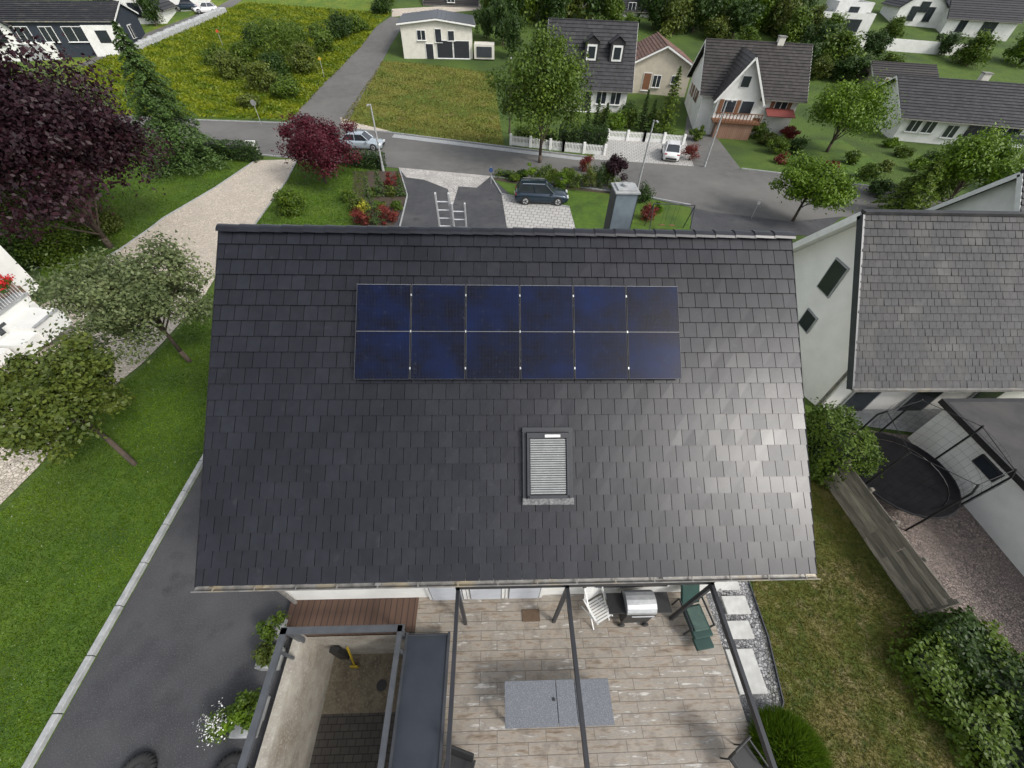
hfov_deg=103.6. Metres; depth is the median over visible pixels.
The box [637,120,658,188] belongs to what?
street lamp
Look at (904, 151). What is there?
garden shrub
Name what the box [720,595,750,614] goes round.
stepping stone
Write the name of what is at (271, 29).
meadow bush
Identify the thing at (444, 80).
lot grass
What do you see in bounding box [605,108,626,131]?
garden shrub
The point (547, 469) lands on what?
frame and shutter
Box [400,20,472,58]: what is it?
walls
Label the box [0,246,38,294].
walls
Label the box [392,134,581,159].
pavement
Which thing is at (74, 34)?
windows and doors
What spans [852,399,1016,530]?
trampoline
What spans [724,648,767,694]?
stepping stone
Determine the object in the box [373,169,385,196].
dwarf conifer
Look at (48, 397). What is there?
apple tree
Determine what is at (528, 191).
parked suv
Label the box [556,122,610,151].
boundary hedge
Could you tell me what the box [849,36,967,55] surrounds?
white garden wall
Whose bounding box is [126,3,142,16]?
windows and doors
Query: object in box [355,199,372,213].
flowering shrub
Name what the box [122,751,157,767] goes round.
stacked tyre
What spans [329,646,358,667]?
garden shovel
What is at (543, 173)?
ornamental shrub
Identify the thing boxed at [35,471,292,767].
driveway
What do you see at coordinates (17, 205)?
garden shrub
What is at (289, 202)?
garden shrub
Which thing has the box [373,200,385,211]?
flowering shrub
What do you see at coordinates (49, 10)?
roof tiles
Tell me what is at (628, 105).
garden shrub
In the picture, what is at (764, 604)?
dry lawn grass
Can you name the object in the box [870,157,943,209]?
conifer tree
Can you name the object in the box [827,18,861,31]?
windows and doors
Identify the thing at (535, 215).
parking paving
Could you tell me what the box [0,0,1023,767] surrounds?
ground
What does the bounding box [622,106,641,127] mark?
garden shrub
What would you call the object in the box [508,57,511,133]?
utility pole
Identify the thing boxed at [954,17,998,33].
windows and doors
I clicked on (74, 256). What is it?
garden shrub
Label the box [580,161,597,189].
ornamental shrub
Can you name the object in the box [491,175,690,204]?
street kerb
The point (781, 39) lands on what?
chimney
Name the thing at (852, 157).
garden shrub
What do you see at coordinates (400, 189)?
dwarf conifer
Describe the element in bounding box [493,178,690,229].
front garden lawn grass
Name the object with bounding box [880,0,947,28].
walls
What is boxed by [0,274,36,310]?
balcony railing and brick steps
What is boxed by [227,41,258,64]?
meadow bush
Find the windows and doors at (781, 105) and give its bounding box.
[689,82,792,125]
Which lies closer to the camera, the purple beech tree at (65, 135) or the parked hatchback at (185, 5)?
the purple beech tree at (65, 135)
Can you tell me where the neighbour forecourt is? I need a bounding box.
[591,137,692,165]
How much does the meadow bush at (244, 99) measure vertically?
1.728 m
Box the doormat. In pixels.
[522,609,539,621]
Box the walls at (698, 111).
[685,54,798,136]
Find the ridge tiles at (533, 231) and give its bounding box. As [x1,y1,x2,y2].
[215,223,795,238]
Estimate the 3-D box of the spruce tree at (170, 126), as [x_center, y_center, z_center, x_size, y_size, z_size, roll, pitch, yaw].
[-30.577,-23.853,35.303,8.148,12.018,7.650,-24,52,-22]
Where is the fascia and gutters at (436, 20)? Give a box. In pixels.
[395,17,475,26]
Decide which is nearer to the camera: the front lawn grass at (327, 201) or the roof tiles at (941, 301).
the roof tiles at (941, 301)
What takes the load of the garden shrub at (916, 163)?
on the ground at (750, 154)
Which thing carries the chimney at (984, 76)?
on the roof tiles at (957, 100)
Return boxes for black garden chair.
[443,745,475,767]
[720,735,768,767]
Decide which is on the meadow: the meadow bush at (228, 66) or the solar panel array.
the meadow bush at (228, 66)
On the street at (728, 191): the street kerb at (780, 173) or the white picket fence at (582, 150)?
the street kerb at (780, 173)
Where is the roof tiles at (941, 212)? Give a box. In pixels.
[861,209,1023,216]
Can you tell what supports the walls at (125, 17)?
on the ground at (750, 154)
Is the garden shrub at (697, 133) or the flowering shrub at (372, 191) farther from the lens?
the garden shrub at (697, 133)
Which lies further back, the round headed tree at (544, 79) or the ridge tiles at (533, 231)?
the round headed tree at (544, 79)
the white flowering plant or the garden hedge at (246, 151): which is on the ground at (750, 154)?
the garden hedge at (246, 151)
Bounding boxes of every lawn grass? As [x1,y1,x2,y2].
[0,292,213,767]
[40,152,247,285]
[257,160,368,225]
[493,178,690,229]
[752,475,985,767]
[781,140,877,184]
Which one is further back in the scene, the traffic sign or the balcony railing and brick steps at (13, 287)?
the traffic sign
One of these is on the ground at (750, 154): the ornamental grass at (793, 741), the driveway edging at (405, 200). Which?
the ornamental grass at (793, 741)
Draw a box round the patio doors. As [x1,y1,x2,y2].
[425,585,668,599]
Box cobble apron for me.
[398,167,489,202]
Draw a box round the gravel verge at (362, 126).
[340,117,387,130]
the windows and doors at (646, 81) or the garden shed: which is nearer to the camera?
the windows and doors at (646, 81)
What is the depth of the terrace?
8.71 m
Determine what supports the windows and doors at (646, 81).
attached to the walls at (667, 63)
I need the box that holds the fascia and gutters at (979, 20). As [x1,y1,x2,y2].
[947,1,1023,23]
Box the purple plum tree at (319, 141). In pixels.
[271,107,363,182]
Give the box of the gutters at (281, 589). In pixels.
[190,574,820,603]
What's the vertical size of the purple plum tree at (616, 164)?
2.923 m
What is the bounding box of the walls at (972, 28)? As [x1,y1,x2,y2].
[936,0,1017,40]
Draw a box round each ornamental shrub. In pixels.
[509,173,520,181]
[518,168,527,178]
[523,162,540,178]
[535,161,554,183]
[547,168,559,178]
[551,168,569,188]
[563,167,575,177]
[566,168,587,190]
[578,154,593,172]
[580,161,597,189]
[593,162,610,188]
[601,169,616,186]
[637,180,655,202]
[639,203,658,222]
[651,201,663,213]
[680,142,700,159]
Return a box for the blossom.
[0,274,13,285]
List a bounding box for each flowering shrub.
[339,186,358,202]
[348,197,365,209]
[349,207,371,225]
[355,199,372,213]
[365,186,378,197]
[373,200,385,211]
[375,202,398,224]
[382,184,396,197]
[383,171,400,186]
[388,200,402,210]
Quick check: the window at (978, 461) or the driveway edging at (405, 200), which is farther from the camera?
the driveway edging at (405, 200)
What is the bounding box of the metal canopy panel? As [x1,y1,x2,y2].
[388,631,450,767]
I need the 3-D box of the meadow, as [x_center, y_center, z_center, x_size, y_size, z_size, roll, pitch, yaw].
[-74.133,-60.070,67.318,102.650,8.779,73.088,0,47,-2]
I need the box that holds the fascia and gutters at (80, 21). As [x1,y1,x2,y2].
[3,2,138,21]
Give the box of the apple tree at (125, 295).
[16,224,215,365]
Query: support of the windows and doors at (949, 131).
attached to the walls at (896, 130)
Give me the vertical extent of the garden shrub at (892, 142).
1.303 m
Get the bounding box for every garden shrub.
[0,187,78,246]
[0,223,55,271]
[6,221,93,271]
[25,163,117,206]
[57,252,105,279]
[66,200,126,241]
[270,186,306,218]
[598,106,612,122]
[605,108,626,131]
[619,100,639,114]
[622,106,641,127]
[647,106,662,119]
[689,125,706,140]
[751,119,770,139]
[756,131,777,144]
[766,134,792,154]
[773,151,790,164]
[779,124,800,139]
[786,135,810,155]
[843,148,861,164]
[855,162,886,180]
[866,178,898,198]
[876,159,896,172]
[882,137,904,147]
[891,179,917,195]
[893,144,916,157]
[906,155,932,170]
[920,148,942,166]
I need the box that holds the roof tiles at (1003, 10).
[948,0,1023,22]
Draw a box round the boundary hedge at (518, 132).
[513,126,557,145]
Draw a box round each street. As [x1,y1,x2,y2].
[118,114,947,221]
[288,17,400,127]
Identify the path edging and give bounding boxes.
[107,161,253,255]
[255,161,295,223]
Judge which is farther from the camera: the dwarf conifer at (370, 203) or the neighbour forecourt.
the neighbour forecourt
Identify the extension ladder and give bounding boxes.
[434,192,452,226]
[451,202,466,226]
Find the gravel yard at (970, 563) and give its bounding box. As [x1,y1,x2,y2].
[850,429,1023,666]
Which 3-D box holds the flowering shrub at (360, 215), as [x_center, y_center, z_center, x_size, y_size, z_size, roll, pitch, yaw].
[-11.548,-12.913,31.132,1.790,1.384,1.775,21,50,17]
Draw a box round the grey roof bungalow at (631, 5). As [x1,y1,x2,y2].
[622,0,649,17]
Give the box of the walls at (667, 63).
[633,48,690,96]
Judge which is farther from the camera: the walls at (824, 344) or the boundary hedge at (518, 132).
the boundary hedge at (518, 132)
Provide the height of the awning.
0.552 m
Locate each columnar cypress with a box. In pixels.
[582,102,591,130]
[592,98,600,131]
[599,102,609,141]
[634,89,649,130]
[643,98,657,132]
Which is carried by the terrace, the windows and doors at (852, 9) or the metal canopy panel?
the metal canopy panel
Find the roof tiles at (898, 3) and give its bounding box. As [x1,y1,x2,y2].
[882,0,946,6]
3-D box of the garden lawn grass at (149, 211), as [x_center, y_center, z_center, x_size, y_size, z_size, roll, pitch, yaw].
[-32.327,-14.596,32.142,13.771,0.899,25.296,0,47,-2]
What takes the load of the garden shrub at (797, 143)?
on the ground at (750, 154)
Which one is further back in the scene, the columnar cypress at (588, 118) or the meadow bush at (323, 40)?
the meadow bush at (323, 40)
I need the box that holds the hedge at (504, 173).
[494,168,521,180]
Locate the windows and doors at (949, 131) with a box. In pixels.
[880,105,1023,140]
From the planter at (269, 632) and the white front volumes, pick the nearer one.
the planter at (269, 632)
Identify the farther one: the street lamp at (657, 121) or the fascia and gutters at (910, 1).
the fascia and gutters at (910, 1)
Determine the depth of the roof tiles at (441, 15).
64.86 m
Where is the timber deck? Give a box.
[286,597,418,636]
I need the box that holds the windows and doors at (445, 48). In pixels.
[416,28,469,58]
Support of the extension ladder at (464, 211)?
on the ground at (750, 154)
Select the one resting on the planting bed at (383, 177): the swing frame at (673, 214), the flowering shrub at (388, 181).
the flowering shrub at (388, 181)
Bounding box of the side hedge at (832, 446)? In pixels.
[805,396,888,488]
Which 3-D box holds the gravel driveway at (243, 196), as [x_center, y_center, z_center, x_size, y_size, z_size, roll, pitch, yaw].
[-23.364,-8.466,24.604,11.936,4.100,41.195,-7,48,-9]
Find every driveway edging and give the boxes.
[399,169,407,225]
[491,176,569,206]
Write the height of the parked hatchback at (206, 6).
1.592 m
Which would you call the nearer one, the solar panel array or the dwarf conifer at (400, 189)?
the solar panel array
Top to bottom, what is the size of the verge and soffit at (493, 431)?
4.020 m
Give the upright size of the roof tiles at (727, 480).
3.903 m
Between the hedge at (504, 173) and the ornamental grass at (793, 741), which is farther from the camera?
the hedge at (504, 173)
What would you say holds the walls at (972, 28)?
on the ground at (750, 154)
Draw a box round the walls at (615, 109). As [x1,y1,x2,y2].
[564,91,627,113]
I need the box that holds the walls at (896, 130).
[874,82,1023,147]
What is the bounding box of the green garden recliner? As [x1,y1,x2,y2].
[671,585,714,650]
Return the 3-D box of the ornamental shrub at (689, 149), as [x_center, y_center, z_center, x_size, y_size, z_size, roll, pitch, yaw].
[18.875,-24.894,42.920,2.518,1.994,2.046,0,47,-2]
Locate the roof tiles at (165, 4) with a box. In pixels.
[153,0,175,9]
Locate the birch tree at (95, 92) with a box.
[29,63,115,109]
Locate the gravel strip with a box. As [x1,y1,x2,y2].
[706,581,781,729]
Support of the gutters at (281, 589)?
attached to the verge and soffit at (493, 431)
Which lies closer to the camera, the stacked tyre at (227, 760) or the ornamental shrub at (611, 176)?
the stacked tyre at (227, 760)
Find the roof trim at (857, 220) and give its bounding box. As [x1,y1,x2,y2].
[793,212,1023,391]
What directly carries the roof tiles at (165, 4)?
on the fascia and gutters
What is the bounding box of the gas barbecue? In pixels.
[606,590,671,626]
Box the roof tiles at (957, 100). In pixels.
[876,75,1023,127]
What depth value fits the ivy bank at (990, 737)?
8.42 m
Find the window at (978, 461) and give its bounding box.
[972,454,1004,481]
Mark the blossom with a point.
(7, 277)
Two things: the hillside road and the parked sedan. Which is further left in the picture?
the hillside road
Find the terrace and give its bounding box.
[415,592,757,767]
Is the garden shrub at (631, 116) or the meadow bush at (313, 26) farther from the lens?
the meadow bush at (313, 26)
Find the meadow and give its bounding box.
[4,0,389,119]
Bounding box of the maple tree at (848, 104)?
[802,69,906,151]
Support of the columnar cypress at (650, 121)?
on the ground at (750, 154)
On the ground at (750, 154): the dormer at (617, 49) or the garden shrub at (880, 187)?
the garden shrub at (880, 187)
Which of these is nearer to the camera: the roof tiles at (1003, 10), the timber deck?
the timber deck
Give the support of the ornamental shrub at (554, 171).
on the planting bed at (553, 185)
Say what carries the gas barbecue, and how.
on the terrace
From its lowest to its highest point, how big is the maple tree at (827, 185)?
5.048 m
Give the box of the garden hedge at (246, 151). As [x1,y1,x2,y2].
[183,138,262,162]
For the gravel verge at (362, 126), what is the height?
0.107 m
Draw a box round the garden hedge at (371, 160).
[342,148,386,170]
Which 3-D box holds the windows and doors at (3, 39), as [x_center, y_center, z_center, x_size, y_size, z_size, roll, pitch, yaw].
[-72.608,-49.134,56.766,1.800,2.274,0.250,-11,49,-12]
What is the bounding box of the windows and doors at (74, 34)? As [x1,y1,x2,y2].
[12,24,136,42]
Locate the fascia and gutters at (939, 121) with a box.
[879,76,1023,128]
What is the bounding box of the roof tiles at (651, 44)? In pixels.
[635,32,692,63]
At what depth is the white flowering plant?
7.80 m
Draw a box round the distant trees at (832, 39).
[88,0,1023,201]
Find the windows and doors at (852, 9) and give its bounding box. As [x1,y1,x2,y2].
[848,6,859,12]
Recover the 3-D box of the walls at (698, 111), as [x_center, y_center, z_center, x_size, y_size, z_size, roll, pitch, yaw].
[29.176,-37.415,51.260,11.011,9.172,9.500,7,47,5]
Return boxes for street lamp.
[367,104,384,170]
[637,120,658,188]
[703,100,732,166]
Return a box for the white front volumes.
[5,25,125,61]
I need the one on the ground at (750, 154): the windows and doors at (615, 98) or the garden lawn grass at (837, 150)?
the garden lawn grass at (837, 150)
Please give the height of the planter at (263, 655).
0.733 m
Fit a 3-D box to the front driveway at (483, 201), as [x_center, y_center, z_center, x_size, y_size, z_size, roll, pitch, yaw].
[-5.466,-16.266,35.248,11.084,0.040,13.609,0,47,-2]
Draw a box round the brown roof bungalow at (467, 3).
[423,0,478,6]
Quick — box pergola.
[445,582,776,767]
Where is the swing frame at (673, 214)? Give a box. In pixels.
[644,203,695,229]
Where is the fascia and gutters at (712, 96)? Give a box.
[686,39,812,103]
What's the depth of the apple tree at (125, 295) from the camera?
13.61 m
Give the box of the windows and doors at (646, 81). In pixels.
[640,72,676,90]
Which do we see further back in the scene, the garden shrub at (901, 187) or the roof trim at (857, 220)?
the garden shrub at (901, 187)
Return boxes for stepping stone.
[720,581,739,590]
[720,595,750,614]
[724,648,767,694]
[727,620,754,638]
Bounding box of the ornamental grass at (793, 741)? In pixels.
[746,703,836,767]
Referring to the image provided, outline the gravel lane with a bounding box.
[392,3,586,16]
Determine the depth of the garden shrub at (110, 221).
28.81 m
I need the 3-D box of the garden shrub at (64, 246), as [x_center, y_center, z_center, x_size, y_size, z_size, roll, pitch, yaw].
[-29.397,-8.776,25.580,4.325,2.762,4.178,-9,48,-10]
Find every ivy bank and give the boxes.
[884,614,1023,767]
[902,605,1023,743]
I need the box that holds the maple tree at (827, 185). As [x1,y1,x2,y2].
[768,148,868,220]
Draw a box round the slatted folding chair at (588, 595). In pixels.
[581,587,612,629]
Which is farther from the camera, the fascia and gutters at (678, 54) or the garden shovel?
the fascia and gutters at (678, 54)
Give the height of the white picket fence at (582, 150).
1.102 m
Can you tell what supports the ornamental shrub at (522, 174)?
on the planting bed at (553, 185)
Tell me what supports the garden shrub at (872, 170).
on the ground at (750, 154)
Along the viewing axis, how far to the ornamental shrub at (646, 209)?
32.89 m
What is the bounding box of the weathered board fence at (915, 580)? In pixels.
[824,458,962,616]
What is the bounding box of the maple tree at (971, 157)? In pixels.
[912,119,1023,200]
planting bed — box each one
[353,171,408,225]
[494,177,609,193]
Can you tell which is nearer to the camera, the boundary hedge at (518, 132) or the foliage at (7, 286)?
the foliage at (7, 286)
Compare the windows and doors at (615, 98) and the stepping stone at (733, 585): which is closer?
the stepping stone at (733, 585)
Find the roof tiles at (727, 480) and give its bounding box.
[195,231,816,586]
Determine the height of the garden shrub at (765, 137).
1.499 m
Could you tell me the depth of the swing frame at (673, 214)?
31.18 m
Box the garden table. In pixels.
[504,678,614,728]
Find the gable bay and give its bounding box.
[704,60,763,139]
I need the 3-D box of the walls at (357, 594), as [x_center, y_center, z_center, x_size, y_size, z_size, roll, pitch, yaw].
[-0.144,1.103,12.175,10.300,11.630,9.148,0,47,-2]
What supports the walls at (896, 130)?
on the ground at (750, 154)
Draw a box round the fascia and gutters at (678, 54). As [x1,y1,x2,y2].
[635,46,691,65]
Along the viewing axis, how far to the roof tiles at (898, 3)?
84.44 m
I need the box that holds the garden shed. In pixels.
[474,41,493,58]
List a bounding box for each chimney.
[603,182,640,228]
[777,35,787,46]
[977,71,994,80]
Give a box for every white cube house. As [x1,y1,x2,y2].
[170,0,210,10]
[816,9,876,35]
[824,0,874,12]
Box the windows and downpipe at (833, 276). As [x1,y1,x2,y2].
[798,257,1004,410]
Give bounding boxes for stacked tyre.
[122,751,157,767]
[215,751,247,767]
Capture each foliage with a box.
[0,285,8,293]
[1,278,14,288]
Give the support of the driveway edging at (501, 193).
on the ground at (750, 154)
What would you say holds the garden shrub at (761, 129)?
on the ground at (750, 154)
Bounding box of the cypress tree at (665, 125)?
[650,66,681,133]
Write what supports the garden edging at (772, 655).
on the gravel strip
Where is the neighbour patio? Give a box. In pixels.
[842,409,941,431]
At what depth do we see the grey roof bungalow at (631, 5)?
80.95 m
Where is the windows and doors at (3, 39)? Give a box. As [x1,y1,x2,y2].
[0,30,8,45]
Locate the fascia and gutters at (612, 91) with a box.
[548,19,638,92]
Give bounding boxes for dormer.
[583,32,600,61]
[609,34,625,62]
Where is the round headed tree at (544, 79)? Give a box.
[485,12,598,162]
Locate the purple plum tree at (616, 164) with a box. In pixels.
[603,153,628,181]
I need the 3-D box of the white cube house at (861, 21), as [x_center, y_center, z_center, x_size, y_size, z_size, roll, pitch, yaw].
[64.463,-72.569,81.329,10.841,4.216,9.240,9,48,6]
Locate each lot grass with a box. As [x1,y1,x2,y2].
[341,61,503,144]
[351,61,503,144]
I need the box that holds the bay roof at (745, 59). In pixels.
[711,47,765,106]
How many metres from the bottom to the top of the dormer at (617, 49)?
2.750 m
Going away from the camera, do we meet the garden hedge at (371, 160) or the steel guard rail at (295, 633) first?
the steel guard rail at (295, 633)
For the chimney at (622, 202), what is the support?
on the roof tiles
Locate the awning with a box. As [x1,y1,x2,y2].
[766,108,794,117]
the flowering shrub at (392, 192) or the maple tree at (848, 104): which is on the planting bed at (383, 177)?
the flowering shrub at (392, 192)
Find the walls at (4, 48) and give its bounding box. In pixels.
[0,23,18,60]
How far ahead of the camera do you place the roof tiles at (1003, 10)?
78.64 m
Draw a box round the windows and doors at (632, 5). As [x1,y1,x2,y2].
[628,2,636,9]
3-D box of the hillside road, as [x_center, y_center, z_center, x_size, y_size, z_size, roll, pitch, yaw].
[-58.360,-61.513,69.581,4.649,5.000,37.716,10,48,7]
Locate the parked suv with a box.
[514,178,568,205]
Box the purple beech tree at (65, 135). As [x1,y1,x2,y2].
[0,19,185,248]
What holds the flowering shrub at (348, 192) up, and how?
on the planting bed at (383, 177)
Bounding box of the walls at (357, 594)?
[285,582,727,599]
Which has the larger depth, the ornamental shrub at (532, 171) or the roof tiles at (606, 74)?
the roof tiles at (606, 74)
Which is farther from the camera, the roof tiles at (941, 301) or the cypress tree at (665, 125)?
the cypress tree at (665, 125)
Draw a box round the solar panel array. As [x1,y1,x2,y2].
[354,284,681,379]
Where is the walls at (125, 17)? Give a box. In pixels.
[6,4,144,57]
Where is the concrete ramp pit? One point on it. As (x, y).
(328, 710)
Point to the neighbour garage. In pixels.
(997, 513)
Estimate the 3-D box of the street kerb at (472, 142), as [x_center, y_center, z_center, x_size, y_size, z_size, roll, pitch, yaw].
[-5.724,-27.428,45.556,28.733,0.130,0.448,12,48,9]
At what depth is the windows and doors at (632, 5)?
80.43 m
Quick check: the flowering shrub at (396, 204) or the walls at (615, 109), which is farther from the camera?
the walls at (615, 109)
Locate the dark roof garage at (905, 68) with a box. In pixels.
[856,60,939,87]
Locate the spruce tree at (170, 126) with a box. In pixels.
[110,20,233,181]
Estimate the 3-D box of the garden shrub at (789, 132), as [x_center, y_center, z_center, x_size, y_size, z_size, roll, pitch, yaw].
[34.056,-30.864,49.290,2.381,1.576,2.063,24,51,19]
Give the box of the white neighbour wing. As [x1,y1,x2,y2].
[926,169,1023,210]
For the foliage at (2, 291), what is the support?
on the balcony railing and brick steps at (13, 287)
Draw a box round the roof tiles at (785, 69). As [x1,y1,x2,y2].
[688,38,812,101]
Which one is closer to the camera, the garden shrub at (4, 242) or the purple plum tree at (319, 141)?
the garden shrub at (4, 242)
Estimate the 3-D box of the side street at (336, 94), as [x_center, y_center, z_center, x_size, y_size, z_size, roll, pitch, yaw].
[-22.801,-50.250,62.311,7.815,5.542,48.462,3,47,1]
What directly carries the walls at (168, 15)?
on the ground at (750, 154)
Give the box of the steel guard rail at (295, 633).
[237,624,405,767]
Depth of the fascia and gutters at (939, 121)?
47.67 m
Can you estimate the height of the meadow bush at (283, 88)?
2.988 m
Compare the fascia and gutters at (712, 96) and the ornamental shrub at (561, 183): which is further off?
the fascia and gutters at (712, 96)
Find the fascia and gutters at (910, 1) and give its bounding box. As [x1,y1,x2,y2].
[881,0,948,7]
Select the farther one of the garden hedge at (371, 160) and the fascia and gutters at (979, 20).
the fascia and gutters at (979, 20)
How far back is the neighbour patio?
14.21 m
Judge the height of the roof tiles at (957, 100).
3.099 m
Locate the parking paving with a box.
[502,195,574,228]
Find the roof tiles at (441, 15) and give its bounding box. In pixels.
[396,9,474,24]
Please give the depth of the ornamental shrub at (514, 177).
37.69 m
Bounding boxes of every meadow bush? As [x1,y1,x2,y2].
[195,42,226,67]
[204,48,247,80]
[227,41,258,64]
[234,92,260,108]
[237,1,305,60]
[239,21,272,48]
[239,58,282,92]
[251,49,294,77]
[269,73,303,99]
[277,21,311,45]
[285,40,325,74]
[307,22,323,35]
[307,27,334,53]
[320,8,354,39]
[347,11,370,32]
[369,0,392,14]
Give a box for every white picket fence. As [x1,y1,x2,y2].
[510,133,607,155]
[608,129,686,144]
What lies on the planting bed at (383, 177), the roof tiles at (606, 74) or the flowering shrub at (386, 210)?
the flowering shrub at (386, 210)
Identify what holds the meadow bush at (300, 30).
on the meadow
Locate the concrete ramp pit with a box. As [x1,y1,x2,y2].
[255,633,414,767]
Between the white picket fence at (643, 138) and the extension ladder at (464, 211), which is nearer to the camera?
the extension ladder at (464, 211)
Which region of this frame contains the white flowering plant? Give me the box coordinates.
[192,697,234,749]
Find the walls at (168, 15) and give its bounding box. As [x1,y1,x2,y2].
[112,0,176,23]
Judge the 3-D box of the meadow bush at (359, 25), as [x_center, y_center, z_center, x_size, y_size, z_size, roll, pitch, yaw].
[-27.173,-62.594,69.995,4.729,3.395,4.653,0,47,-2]
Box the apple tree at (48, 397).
[0,327,137,471]
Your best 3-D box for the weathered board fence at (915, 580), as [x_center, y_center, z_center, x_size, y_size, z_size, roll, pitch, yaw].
[9.836,3.942,10.752,0.129,1.250,3.785,-3,47,-5]
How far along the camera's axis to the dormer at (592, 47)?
50.33 m
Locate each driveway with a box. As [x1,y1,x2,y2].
[0,159,294,503]
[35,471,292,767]
[394,168,509,227]
[685,116,740,168]
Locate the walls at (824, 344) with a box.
[793,226,1023,409]
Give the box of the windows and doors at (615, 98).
[580,91,621,111]
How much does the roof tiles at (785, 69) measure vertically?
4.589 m
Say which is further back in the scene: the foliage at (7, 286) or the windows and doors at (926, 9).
the windows and doors at (926, 9)
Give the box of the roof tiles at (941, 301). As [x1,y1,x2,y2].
[854,215,1023,387]
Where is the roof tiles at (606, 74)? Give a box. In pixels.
[547,18,638,91]
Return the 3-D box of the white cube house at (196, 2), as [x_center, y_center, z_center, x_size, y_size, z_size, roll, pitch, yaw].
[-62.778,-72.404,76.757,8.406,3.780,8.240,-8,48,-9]
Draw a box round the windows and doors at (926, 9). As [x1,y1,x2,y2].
[906,1,936,21]
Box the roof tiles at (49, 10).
[0,0,134,20]
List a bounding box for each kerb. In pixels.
[21,455,202,767]
[190,119,286,122]
[262,154,337,162]
[356,128,584,156]
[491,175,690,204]
[741,168,868,185]
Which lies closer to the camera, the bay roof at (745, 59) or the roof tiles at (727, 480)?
the roof tiles at (727, 480)
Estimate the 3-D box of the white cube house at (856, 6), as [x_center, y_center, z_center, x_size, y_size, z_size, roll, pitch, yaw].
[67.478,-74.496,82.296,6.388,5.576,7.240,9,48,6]
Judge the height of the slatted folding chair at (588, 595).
1.020 m
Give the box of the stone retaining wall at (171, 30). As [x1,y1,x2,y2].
[134,7,226,49]
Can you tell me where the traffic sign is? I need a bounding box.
[250,100,260,122]
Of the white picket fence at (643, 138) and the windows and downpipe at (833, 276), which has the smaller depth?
the windows and downpipe at (833, 276)
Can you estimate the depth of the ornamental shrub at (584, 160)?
39.83 m
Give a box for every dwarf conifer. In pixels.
[363,176,384,225]
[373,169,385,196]
[395,171,406,195]
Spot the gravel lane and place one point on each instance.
(398, 12)
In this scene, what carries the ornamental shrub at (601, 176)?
on the planting bed at (553, 185)
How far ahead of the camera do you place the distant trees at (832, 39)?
71.01 m
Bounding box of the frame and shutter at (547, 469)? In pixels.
[522,427,573,504]
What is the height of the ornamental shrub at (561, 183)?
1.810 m
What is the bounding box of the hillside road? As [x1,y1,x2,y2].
[79,0,241,65]
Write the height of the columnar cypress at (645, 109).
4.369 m
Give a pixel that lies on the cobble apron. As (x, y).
(451, 182)
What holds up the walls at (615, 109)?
on the ground at (750, 154)
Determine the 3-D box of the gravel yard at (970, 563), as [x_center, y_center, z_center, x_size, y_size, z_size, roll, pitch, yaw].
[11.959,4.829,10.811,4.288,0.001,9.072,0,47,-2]
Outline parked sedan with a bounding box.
[340,130,384,150]
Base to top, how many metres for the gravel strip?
0.001 m
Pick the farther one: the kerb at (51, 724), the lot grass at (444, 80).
the lot grass at (444, 80)
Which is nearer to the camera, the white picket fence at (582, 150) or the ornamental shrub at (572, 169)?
the ornamental shrub at (572, 169)
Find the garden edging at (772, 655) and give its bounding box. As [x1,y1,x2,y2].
[748,581,783,707]
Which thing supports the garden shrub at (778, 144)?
on the ground at (750, 154)
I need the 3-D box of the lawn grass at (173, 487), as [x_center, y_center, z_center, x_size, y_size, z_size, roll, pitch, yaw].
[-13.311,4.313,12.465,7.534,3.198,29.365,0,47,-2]
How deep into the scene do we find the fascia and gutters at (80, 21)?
58.13 m
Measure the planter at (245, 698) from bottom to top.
0.809 m
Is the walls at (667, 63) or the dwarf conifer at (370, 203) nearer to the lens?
the dwarf conifer at (370, 203)
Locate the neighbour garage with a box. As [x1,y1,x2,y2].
[908,398,1023,575]
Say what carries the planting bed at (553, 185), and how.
on the ground at (750, 154)
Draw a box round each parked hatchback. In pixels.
[175,0,196,10]
[193,2,217,13]
[661,140,681,160]
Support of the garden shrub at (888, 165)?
on the ground at (750, 154)
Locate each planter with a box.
[217,696,261,738]
[227,687,270,727]
[250,640,285,670]
[252,606,289,645]
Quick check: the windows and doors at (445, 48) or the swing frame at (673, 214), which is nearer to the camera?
the swing frame at (673, 214)
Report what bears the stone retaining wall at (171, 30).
on the ground at (750, 154)
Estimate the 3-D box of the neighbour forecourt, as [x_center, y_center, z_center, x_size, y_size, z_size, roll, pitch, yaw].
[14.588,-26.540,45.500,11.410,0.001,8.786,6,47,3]
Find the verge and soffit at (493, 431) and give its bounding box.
[194,231,816,587]
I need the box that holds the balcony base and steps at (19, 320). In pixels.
[0,292,70,364]
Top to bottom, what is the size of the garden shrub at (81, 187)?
3.902 m

